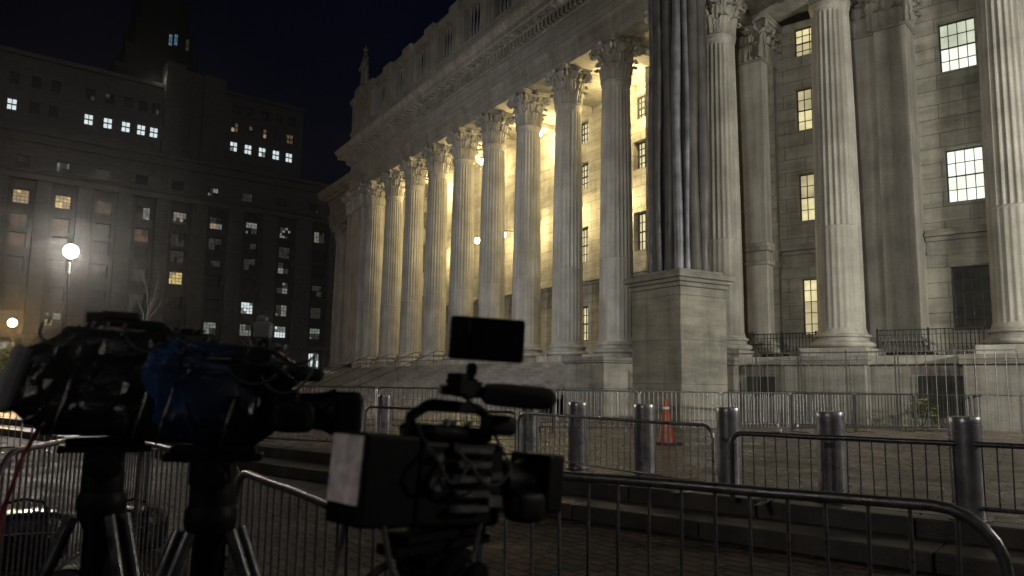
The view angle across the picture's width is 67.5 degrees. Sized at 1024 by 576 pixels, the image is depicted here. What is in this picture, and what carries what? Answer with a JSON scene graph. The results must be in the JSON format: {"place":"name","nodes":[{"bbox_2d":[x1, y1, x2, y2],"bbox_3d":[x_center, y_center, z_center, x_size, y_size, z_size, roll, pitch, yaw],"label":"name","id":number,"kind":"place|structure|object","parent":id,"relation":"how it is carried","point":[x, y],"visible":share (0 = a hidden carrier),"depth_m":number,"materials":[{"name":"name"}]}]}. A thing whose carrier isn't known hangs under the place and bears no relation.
{"place":"outdoors","nodes":[
{"label":"outdoors","id":0,"kind":"place"},
{"bbox_2d":[0,123,350,369],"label":"midrise office building","id":1,"kind":"structure","parent":0,"point":[227,235],"depth_m":126.26,"materials":[{"name":"concrete"}]},
{"bbox_2d":[0,309,18,323],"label":"window","id":2,"kind":"structure","parent":1,"relation":"in","point":[6,315],"depth_m":112.11,"materials":[{"name":"glass"}]},
{"bbox_2d":[3,283,20,297],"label":"window","id":3,"kind":"structure","parent":1,"relation":"in","point":[9,290],"depth_m":112.71,"materials":[{"name":"glass"}]},
{"bbox_2d":[5,256,23,270],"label":"window","id":4,"kind":"structure","parent":1,"relation":"in","point":[12,262],"depth_m":113.21,"materials":[{"name":"glass"}]},
{"bbox_2d":[8,231,25,246],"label":"window","id":5,"kind":"structure","parent":1,"relation":"in","point":[14,238],"depth_m":113.68,"materials":[{"name":"glass"}]},
{"bbox_2d":[10,213,27,227],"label":"window","id":6,"kind":"structure","parent":1,"relation":"in","point":[16,219],"depth_m":114.04,"materials":[{"name":"glass"}]},
{"bbox_2d":[12,188,29,203],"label":"window","id":7,"kind":"structure","parent":1,"relation":"in","point":[19,196],"depth_m":114.48,"materials":[{"name":"glass"}]},
{"bbox_2d":[15,155,29,166],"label":"window","id":8,"kind":"structure","parent":1,"relation":"in","point":[19,160],"depth_m":117.49,"materials":[{"name":"glass"}]},
{"bbox_2d":[44,312,60,326],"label":"window","id":9,"kind":"structure","parent":1,"relation":"in","point":[56,318],"depth_m":115.69,"materials":[{"name":"glass"}]},
{"bbox_2d":[46,287,62,300],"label":"window","id":10,"kind":"structure","parent":1,"relation":"in","point":[53,293],"depth_m":116.10,"materials":[{"name":"glass"}]},
{"bbox_2d":[49,260,65,274],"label":"window","id":11,"kind":"structure","parent":1,"relation":"in","point":[55,266],"depth_m":116.61,"materials":[{"name":"glass"}]},
{"bbox_2d":[51,236,67,250],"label":"window","id":12,"kind":"structure","parent":1,"relation":"in","point":[58,243],"depth_m":117.03,"materials":[{"name":"glass"}]},
{"bbox_2d":[53,218,68,232],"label":"window","id":13,"kind":"structure","parent":1,"relation":"in","point":[59,225],"depth_m":117.43,"materials":[{"name":"glass"}]},
{"bbox_2d":[55,195,70,208],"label":"window","id":14,"kind":"structure","parent":1,"relation":"in","point":[64,202],"depth_m":117.86,"materials":[{"name":"glass"}]},
{"bbox_2d":[89,290,104,303],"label":"window","id":15,"kind":"structure","parent":1,"relation":"in","point":[99,295],"depth_m":119.63,"materials":[{"name":"glass"}]},
{"bbox_2d":[91,264,106,277],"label":"window","id":16,"kind":"structure","parent":1,"relation":"in","point":[99,271],"depth_m":120.13,"materials":[{"name":"glass"}]},
{"bbox_2d":[93,241,108,254],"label":"window","id":17,"kind":"structure","parent":1,"relation":"in","point":[100,248],"depth_m":120.60,"materials":[{"name":"glass"}]},
{"bbox_2d":[95,223,109,237],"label":"window","id":18,"kind":"structure","parent":1,"relation":"in","point":[101,230],"depth_m":120.95,"materials":[{"name":"glass"}]},
{"bbox_2d":[97,201,111,214],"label":"window","id":19,"kind":"structure","parent":1,"relation":"in","point":[103,207],"depth_m":121.42,"materials":[{"name":"glass"}]},
{"bbox_2d":[129,293,143,306],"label":"window","id":20,"kind":"structure","parent":1,"relation":"in","point":[140,297],"depth_m":123.15,"materials":[{"name":"glass"}]},
{"bbox_2d":[131,268,145,280],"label":"window","id":21,"kind":"structure","parent":1,"relation":"in","point":[137,277],"depth_m":123.64,"materials":[{"name":"glass"}]},
{"bbox_2d":[133,246,147,259],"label":"window","id":22,"kind":"structure","parent":1,"relation":"in","point":[140,250],"depth_m":124.12,"materials":[{"name":"glass"}]},
{"bbox_2d":[134,228,148,241],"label":"window","id":23,"kind":"structure","parent":1,"relation":"in","point":[141,235],"depth_m":124.45,"materials":[{"name":"glass"}]},
{"bbox_2d":[136,206,150,219],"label":"window","id":24,"kind":"structure","parent":1,"relation":"in","point":[141,212],"depth_m":124.93,"materials":[{"name":"glass"}]},
{"bbox_2d":[0,0,305,178],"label":"tower block","id":25,"kind":"structure","parent":1,"relation":"on","point":[150,88],"depth_m":145.91,"materials":[{"name":"concrete"}]},
{"bbox_2d":[167,296,180,308],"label":"window","id":26,"kind":"structure","parent":1,"relation":"in","point":[173,302],"depth_m":126.68,"materials":[{"name":"glass"}]},
{"bbox_2d":[169,271,182,284],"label":"window","id":27,"kind":"structure","parent":1,"relation":"in","point":[173,279],"depth_m":127.19,"materials":[{"name":"glass"}]},
{"bbox_2d":[170,250,183,262],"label":"window","id":28,"kind":"structure","parent":1,"relation":"in","point":[176,256],"depth_m":127.65,"materials":[{"name":"glass"}]},
{"bbox_2d":[172,233,184,246],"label":"window","id":29,"kind":"structure","parent":1,"relation":"in","point":[177,239],"depth_m":128.03,"materials":[{"name":"glass"}]},
{"bbox_2d":[173,212,186,224],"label":"window","id":30,"kind":"structure","parent":1,"relation":"in","point":[179,218],"depth_m":128.47,"materials":[{"name":"glass"}]},
{"bbox_2d":[204,322,215,334],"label":"window","id":31,"kind":"structure","parent":1,"relation":"in","point":[210,327],"depth_m":129.98,"materials":[{"name":"glass"}]},
{"bbox_2d":[205,299,217,311],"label":"window","id":32,"kind":"structure","parent":1,"relation":"in","point":[210,304],"depth_m":130.39,"materials":[{"name":"glass"}]},
{"bbox_2d":[206,275,218,287],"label":"window","id":33,"kind":"structure","parent":1,"relation":"in","point":[212,281],"depth_m":130.87,"materials":[{"name":"glass"}]},
{"bbox_2d":[208,254,220,266],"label":"window","id":34,"kind":"structure","parent":1,"relation":"in","point":[213,260],"depth_m":131.39,"materials":[{"name":"glass"}]},
{"bbox_2d":[209,238,221,250],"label":"window","id":35,"kind":"structure","parent":1,"relation":"in","point":[214,244],"depth_m":131.71,"materials":[{"name":"glass"}]},
{"bbox_2d":[210,217,222,229],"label":"window","id":36,"kind":"structure","parent":1,"relation":"in","point":[216,223],"depth_m":132.19,"materials":[{"name":"glass"}]},
{"bbox_2d":[0,435,951,575],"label":"pavement","id":37,"kind":"structure","parent":0,"point":[698,557],"depth_m":7.65,"materials":[{"name":"grey concrete"}]},
{"bbox_2d":[0,412,22,453],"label":"crowd barrier","id":38,"kind":"object","parent":37,"relation":"on","point":[20,442],"visible":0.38,"depth_m":16.25,"materials":[{"name":"metal"}]},
{"bbox_2d":[0,498,66,571],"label":"equipment bag","id":39,"kind":"object","parent":37,"relation":"on","point":[23,538],"visible":0.34,"depth_m":6.39,"materials":[{"name":"black fabric"}]},
{"bbox_2d":[0,436,150,575],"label":"crowd barrier","id":40,"kind":"object","parent":37,"relation":"on","point":[7,459],"visible":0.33,"depth_m":5.66,"materials":[{"name":"metal"}]},
{"bbox_2d":[36,436,151,575],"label":"tripod","id":41,"kind":"object","parent":37,"relation":"on","point":[104,518],"visible":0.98,"depth_m":2.30,"materials":[{"name":"black metal"}]},
{"bbox_2d":[0,310,218,438],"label":"video camera","id":42,"kind":"object","parent":41,"relation":"on","point":[78,380],"visible":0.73,"depth_m":2.29,"materials":[{"name":"black plastic"}]},
{"bbox_2d":[0,429,37,542],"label":"red cable","id":43,"kind":"object","parent":42,"relation":"hanging from","point":[17,472],"visible":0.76,"depth_m":2.23,"materials":[{"name":"rubber"}]},
{"bbox_2d":[126,498,167,552],"bbox_3d":[-3.581,2.236,7.265,0.620,0.494,0.414,-1,-8,17],"label":"equipment bag","id":44,"kind":"object","parent":37,"relation":"on","point":[130,509],"visible":0.3,"depth_m":7.14,"materials":[{"name":"black fabric"}]},
{"bbox_2d":[133,442,240,575],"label":"crowd barrier","id":45,"kind":"object","parent":37,"relation":"on","point":[139,487],"visible":0.37,"depth_m":5.78,"materials":[{"name":"metal"}]},
{"bbox_2d":[154,444,263,575],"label":"tripod","id":46,"kind":"object","parent":37,"relation":"on","point":[209,534],"visible":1,"depth_m":2.08,"materials":[{"name":"black metal"}]},
{"bbox_2d":[141,315,362,446],"bbox_3d":[-0.737,0.267,2.204,0.614,0.378,0.272,4,-8,-12],"label":"video camera","id":47,"kind":"object","parent":46,"relation":"on","point":[219,394],"visible":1,"depth_m":2.10,"materials":[{"name":"black plastic"}]},
{"bbox_2d":[227,470,398,575],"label":"crowd barrier","id":48,"kind":"object","parent":37,"relation":"on","point":[317,500],"visible":0.58,"depth_m":3.62,"materials":[{"name":"metal"}]},
{"bbox_2d":[365,526,489,575],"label":"tripod","id":49,"kind":"object","parent":37,"relation":"on","point":[432,552],"visible":0.88,"depth_m":1.60,"materials":[{"name":"black plastic"}]},
{"bbox_2d":[325,315,563,575],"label":"video camera","id":50,"kind":"object","parent":49,"relation":"on","point":[412,474],"visible":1,"depth_m":1.65,"materials":[{"name":"black plastic"}]},
{"bbox_2d":[0,424,1023,575],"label":"plaza step","id":51,"kind":"object","parent":37,"relation":"on","point":[931,555],"visible":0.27,"depth_m":7.94,"materials":[{"name":"stone"}]},
{"bbox_2d":[0,416,1023,549],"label":"plaza step","id":52,"kind":"object","parent":51,"relation":"on","point":[1010,535],"visible":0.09,"depth_m":8.43,"materials":[{"name":"stone"}]},
{"bbox_2d":[729,431,1023,514],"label":"crowd barrier","id":53,"kind":"object","parent":52,"relation":"on","point":[897,441],"visible":0.77,"depth_m":7.92,"materials":[{"name":"metal"}]},
{"bbox_2d":[475,471,1014,575],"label":"crowd barrier","id":54,"kind":"object","parent":37,"relation":"on","point":[989,535],"visible":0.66,"depth_m":3.77,"materials":[{"name":"metal"}]},
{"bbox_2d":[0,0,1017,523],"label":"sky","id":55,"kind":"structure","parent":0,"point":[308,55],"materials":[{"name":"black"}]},
{"bbox_2d":[0,402,1023,523],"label":"plaza paving","id":56,"kind":"structure","parent":0,"point":[991,475],"depth_m":14.11,"materials":[{"name":"grey stone"}]},
{"bbox_2d":[0,343,14,376],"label":"shrub","id":57,"kind":"object","parent":56,"relation":"on","point":[3,356],"visible":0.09,"depth_m":51.27,"materials":[{"name":"green plant"}]},
{"bbox_2d":[62,242,78,329],"bbox_3d":[-17.523,1.443,30.022,0.560,6.612,0.560,1,-7,0],"label":"street lamp","id":58,"kind":"object","parent":56,"relation":"on","point":[70,250],"visible":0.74,"depth_m":30.18,"materials":[{"name":"white metal"}]},
{"bbox_2d":[88,239,199,330],"bbox_3d":[-18.114,1.493,35.672,6.532,7.923,3.806,-3,-8,29],"label":"bare tree","id":59,"kind":"object","parent":56,"relation":"on","point":[148,307],"visible":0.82,"depth_m":35.34,"materials":[{"name":"brown plant"}]},
{"bbox_2d":[220,292,290,345],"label":"bare tree","id":60,"kind":"object","parent":56,"relation":"on","point":[252,320],"visible":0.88,"depth_m":47.59,"materials":[{"name":"brown plant"}]},
{"bbox_2d":[257,413,362,443],"bbox_3d":[-4.065,2.645,14.778,2.860,0.821,0.640,-3,-8,25],"label":"crowd barrier","id":61,"kind":"object","parent":56,"relation":"on","point":[302,439],"visible":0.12,"depth_m":14.68,"materials":[{"name":"metal"}]},
{"bbox_2d":[295,385,377,429],"bbox_3d":[-4.773,3.162,20.255,2.400,1.141,0.640,1,-7,-5],"label":"crowd barrier","id":62,"kind":"object","parent":56,"relation":"on","point":[352,387],"visible":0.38,"depth_m":20.33,"materials":[{"name":"metal"}]},
{"bbox_2d":[377,394,392,433],"bbox_3d":[-2.646,2.726,15.981,0.380,1.002,0.380,4,-8,-29],"label":"bollard","id":63,"kind":"object","parent":56,"relation":"on","point":[385,400],"visible":0.73,"depth_m":15.88,"materials":[{"name":"metal"}]},
{"bbox_2d":[377,388,464,423],"bbox_3d":[-2.754,3.583,23.280,2.644,1.121,0.640,1,-7,-2],"label":"crowd barrier","id":64,"kind":"object","parent":56,"relation":"on","point":[421,402],"visible":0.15,"depth_m":23.28,"materials":[{"name":"metal"}]},
{"bbox_2d":[377,387,465,429],"bbox_3d":[-2.398,3.222,20.453,2.350,1.141,0.640,1,-7,-5],"label":"crowd barrier","id":65,"kind":"object","parent":56,"relation":"on","point":[413,388],"visible":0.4,"depth_m":20.45,"materials":[{"name":"metal"}]},
{"bbox_2d":[364,406,516,454],"bbox_3d":[-1.317,2.496,13.270,3.252,0.821,0.640,-3,-8,30],"label":"crowd barrier","id":66,"kind":"object","parent":56,"relation":"on","point":[410,408],"visible":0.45,"depth_m":13.66,"materials":[{"name":"metal"}]},
{"bbox_2d":[466,400,553,431],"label":"crowd barrier","id":67,"kind":"object","parent":56,"relation":"on","point":[476,425],"visible":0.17,"depth_m":20.65,"materials":[{"name":"metal"}]},
{"bbox_2d":[520,409,538,452],"bbox_3d":[0.293,2.357,12.700,0.380,1.002,0.380,2,-7,-13],"label":"bollard","id":68,"kind":"object","parent":56,"relation":"on","point":[529,432],"visible":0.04,"depth_m":12.58,"materials":[{"name":"metal"}]},
{"bbox_2d":[565,402,590,469],"bbox_3d":[1.009,2.237,11.665,0.380,1.002,0.380,1,-7,1],"label":"bollard","id":69,"kind":"object","parent":56,"relation":"on","point":[578,408],"visible":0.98,"depth_m":11.55,"materials":[{"name":"metal"}]},
{"bbox_2d":[555,391,617,426],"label":"crowd barrier","id":70,"kind":"object","parent":56,"relation":"on","point":[566,422],"visible":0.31,"depth_m":23.59,"materials":[{"name":"metal"}]},
{"bbox_2d":[554,389,638,432],"bbox_3d":[2.300,3.342,20.850,2.350,1.141,0.640,1,-7,-5],"label":"crowd barrier","id":71,"kind":"object","parent":56,"relation":"on","point":[610,391],"visible":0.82,"depth_m":20.86,"materials":[{"name":"metal"}]},
{"bbox_2d":[518,412,715,494],"bbox_3d":[1.242,2.212,10.710,0.640,0.821,4.119,6,-9,-33],"label":"crowd barrier","id":72,"kind":"object","parent":56,"relation":"on","point":[682,424],"visible":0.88,"depth_m":10.30,"materials":[{"name":"metal"}]},
{"bbox_2d":[632,404,655,476],"bbox_3d":[1.885,2.152,10.877,0.380,1.002,0.380,-2,-8,19],"label":"bollard","id":73,"kind":"object","parent":56,"relation":"on","point":[644,411],"visible":0.89,"depth_m":10.76,"materials":[{"name":"metal"}]},
{"bbox_2d":[292,0,1023,432],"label":"courthouse","id":74,"kind":"structure","parent":56,"relation":"on","point":[866,168],"depth_m":36.50,"materials":[{"name":"stone"}]},
{"bbox_2d":[354,45,369,96],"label":"rooftop statue","id":75,"kind":"object","parent":74,"relation":"on","point":[364,70],"visible":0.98,"depth_m":72.46,"materials":[{"name":"stone"}]},
{"bbox_2d":[582,163,587,188],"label":"window","id":76,"kind":"structure","parent":74,"relation":"in","point":[584,167],"depth_m":49.78,"materials":[{"name":"glass"}]},
{"bbox_2d":[583,306,587,340],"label":"window","id":77,"kind":"structure","parent":74,"relation":"in","point":[585,309],"depth_m":48.50,"materials":[{"name":"glass"}]},
{"bbox_2d":[583,228,587,261],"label":"window","id":78,"kind":"structure","parent":74,"relation":"in","point":[585,231],"depth_m":49.16,"materials":[{"name":"glass"}]},
{"bbox_2d":[637,95,645,118],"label":"window","id":79,"kind":"structure","parent":74,"relation":"in","point":[641,100],"depth_m":45.42,"materials":[{"name":"glass"}]},
{"bbox_2d":[638,212,645,249],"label":"window","id":80,"kind":"structure","parent":74,"relation":"in","point":[642,216],"depth_m":44.53,"materials":[{"name":"glass"}]},
{"bbox_2d":[638,141,645,168],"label":"window","id":81,"kind":"structure","parent":74,"relation":"in","point":[641,146],"depth_m":45.03,"materials":[{"name":"glass"}]},
{"bbox_2d":[746,376,774,395],"bbox_3d":[9.683,3.821,29.824,1.121,0.750,0.092,-5,-9,40],"label":"basement window","id":82,"kind":"structure","parent":74,"relation":"in","point":[770,386],"depth_m":29.80,"materials":[{"name":"black glass"}]},
{"bbox_2d":[748,331,816,356],"bbox_3d":[11.114,2.375,31.587,2.860,1.120,0.062,-5,-9,40],"label":"iron railing","id":83,"kind":"object","parent":74,"relation":"on","point":[782,340],"visible":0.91,"depth_m":31.60,"materials":[{"name":"black metal"}]},
{"bbox_2d":[794,26,810,56],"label":"window","id":84,"kind":"structure","parent":74,"relation":"in","point":[802,36],"depth_m":37.41,"materials":[{"name":"glass"}]},
{"bbox_2d":[796,87,812,130],"bbox_3d":[14.384,-8.579,36.745,1.400,2.120,0.090,-5,-9,40],"label":"window","id":85,"kind":"structure","parent":74,"relation":"in","point":[804,97],"depth_m":37.00,"materials":[{"name":"glass"}]},
{"bbox_2d":[799,173,814,220],"bbox_3d":[14.320,-4.303,36.207,1.400,2.300,0.090,-5,-9,40],"label":"window","id":86,"kind":"structure","parent":74,"relation":"in","point":[807,210],"depth_m":36.48,"materials":[{"name":"glass"}]},
{"bbox_2d":[803,279,817,334],"bbox_3d":[14.243,0.870,35.556,1.400,2.630,0.090,-5,-9,40],"label":"window","id":87,"kind":"structure","parent":74,"relation":"in","point":[809,285],"depth_m":35.85,"materials":[{"name":"glass"}]},
{"bbox_2d":[876,325,984,355],"bbox_3d":[15.257,1.994,28.066,3.560,1.120,0.064,-5,-9,40],"label":"iron railing","id":88,"kind":"object","parent":74,"relation":"on","point":[928,329],"visible":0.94,"depth_m":28.05,"materials":[{"name":"black metal"}]},
{"bbox_2d":[918,376,964,417],"bbox_3d":[14.502,3.650,25.693,1.621,1.400,0.092,-5,-9,40],"label":"basement window","id":89,"kind":"structure","parent":74,"relation":"in","point":[931,380],"depth_m":25.76,"materials":[{"name":"black glass"}]},
{"bbox_2d":[938,17,975,71],"bbox_3d":[19.136,-10.369,32.894,1.390,2.250,0.090,-5,-9,40],"label":"window","id":90,"kind":"structure","parent":74,"relation":"in","point":[957,48],"depth_m":32.94,"materials":[{"name":"glass"}]},
{"bbox_2d":[945,145,984,201],"bbox_3d":[19.052,-4.739,32.186,1.390,2.300,0.090,-5,-9,40],"label":"window","id":91,"kind":"structure","parent":74,"relation":"in","point":[964,167],"depth_m":32.23,"materials":[{"name":"glass"}]},
{"bbox_2d":[952,266,991,329],"bbox_3d":[18.975,0.435,31.535,1.390,2.630,0.090,-5,-9,40],"label":"window","id":92,"kind":"structure","parent":74,"relation":"in","point":[971,285],"depth_m":31.58,"materials":[{"name":"glass"}]},
{"bbox_2d":[656,399,681,445],"bbox_3d":[3.377,2.926,16.772,0.510,0.977,0.510,4,-8,-23],"label":"traffic cone","id":93,"kind":"object","parent":56,"relation":"on","point":[666,414],"visible":0.75,"depth_m":16.65,"materials":[{"name":"orange plastic"}]},
{"bbox_2d":[623,268,734,429],"bbox_3d":[5.315,1.962,24.423,2.370,4.860,2.670,5,-8,-31],"label":"granite pedestal","id":94,"kind":"object","parent":56,"relation":"on","point":[679,338],"visible":0.88,"depth_m":23.59,"materials":[{"name":"grey stone"}]},
{"bbox_2d":[648,0,710,272],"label":"wrapped shaft","id":95,"kind":"object","parent":94,"relation":"on","point":[679,185],"visible":0.97,"depth_m":24.69,"materials":[{"name":"dark fabric"},{"name":"grey fabric"}]},
{"bbox_2d":[639,390,721,433],"bbox_3d":[4.650,3.409,21.098,2.361,1.141,0.640,2,-7,-7],"label":"crowd barrier","id":96,"kind":"object","parent":56,"relation":"on","point":[689,392],"visible":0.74,"depth_m":21.14,"materials":[{"name":"metal"}]},
{"bbox_2d":[716,407,741,484],"bbox_3d":[2.769,2.027,9.783,0.380,1.002,0.380,3,-8,-15],"label":"bollard","id":97,"kind":"object","parent":56,"relation":"on","point":[728,423],"visible":0.73,"depth_m":9.68,"materials":[{"name":"metal"}]},
{"bbox_2d":[722,392,791,432],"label":"crowd barrier","id":98,"kind":"object","parent":56,"relation":"on","point":[772,427],"visible":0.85,"depth_m":21.74,"materials":[{"name":"metal"}]},
{"bbox_2d":[729,393,785,426],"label":"crowd barrier","id":99,"kind":"object","parent":56,"relation":"on","point":[748,423],"visible":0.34,"depth_m":24.32,"materials":[{"name":"metal"}]},
{"bbox_2d":[727,351,800,424],"bbox_3d":[8.773,3.571,27.464,3.032,2.570,0.064,-5,-9,40],"label":"security fence","id":100,"kind":"object","parent":56,"relation":"on","point":[756,353],"visible":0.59,"depth_m":27.38,"materials":[{"name":"metal"}]},
{"bbox_2d":[787,393,856,426],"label":"crowd barrier","id":101,"kind":"object","parent":56,"relation":"on","point":[797,423],"visible":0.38,"depth_m":25.08,"materials":[{"name":"metal"}]},
{"bbox_2d":[791,392,855,432],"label":"crowd barrier","id":102,"kind":"object","parent":56,"relation":"on","point":[810,427],"visible":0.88,"depth_m":22.36,"materials":[{"name":"black metal"}]},
{"bbox_2d":[815,411,847,504],"bbox_3d":[3.568,1.885,8.558,0.380,1.002,0.380,-4,-9,33],"label":"bollard","id":103,"kind":"object","parent":56,"relation":"on","point":[830,422],"visible":0.81,"depth_m":8.45,"materials":[{"name":"metal"}]},
{"bbox_2d":[800,349,898,429],"bbox_3d":[11.130,3.354,25.462,3.032,2.570,0.062,-5,-9,40],"label":"security fence","id":104,"kind":"object","parent":56,"relation":"on","point":[858,352],"visible":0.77,"depth_m":25.36,"materials":[{"name":"metal"}]},
{"bbox_2d":[855,393,915,432],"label":"crowd barrier","id":105,"kind":"object","parent":56,"relation":"on","point":[865,394],"visible":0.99,"depth_m":23.22,"materials":[{"name":"black metal"}]},
{"bbox_2d":[898,397,945,428],"bbox_3d":[13.627,4.162,25.548,1.346,1.037,1.531,1,-7,0],"label":"shrub","id":106,"kind":"object","parent":56,"relation":"on","point":[923,414],"visible":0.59,"depth_m":25.41,"materials":[{"name":"green plant"}]},
{"bbox_2d":[914,394,970,431],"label":"crowd barrier","id":107,"kind":"object","parent":56,"relation":"on","point":[933,395],"visible":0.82,"depth_m":23.91,"materials":[{"name":"black metal"}]},
{"bbox_2d":[897,347,1021,435],"bbox_3d":[13.562,3.130,23.395,3.232,2.570,0.064,-5,-9,40],"label":"security fence","id":108,"kind":"object","parent":56,"relation":"on","point":[954,350],"visible":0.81,"depth_m":23.32,"materials":[{"name":"metal"}]},
{"bbox_2d":[947,416,992,522],"bbox_3d":[4.489,1.773,7.562,0.380,1.002,0.380,2,-7,-11],"label":"bollard","id":109,"kind":"object","parent":56,"relation":"on","point":[965,433],"visible":0.87,"depth_m":7.46,"materials":[{"name":"metal"}]},
{"bbox_2d":[23,420,1023,575],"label":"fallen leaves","id":110,"kind":"object","parent":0,"point":[275,571],"visible":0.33,"depth_m":10.51,"materials":[{"name":"brown plant"}]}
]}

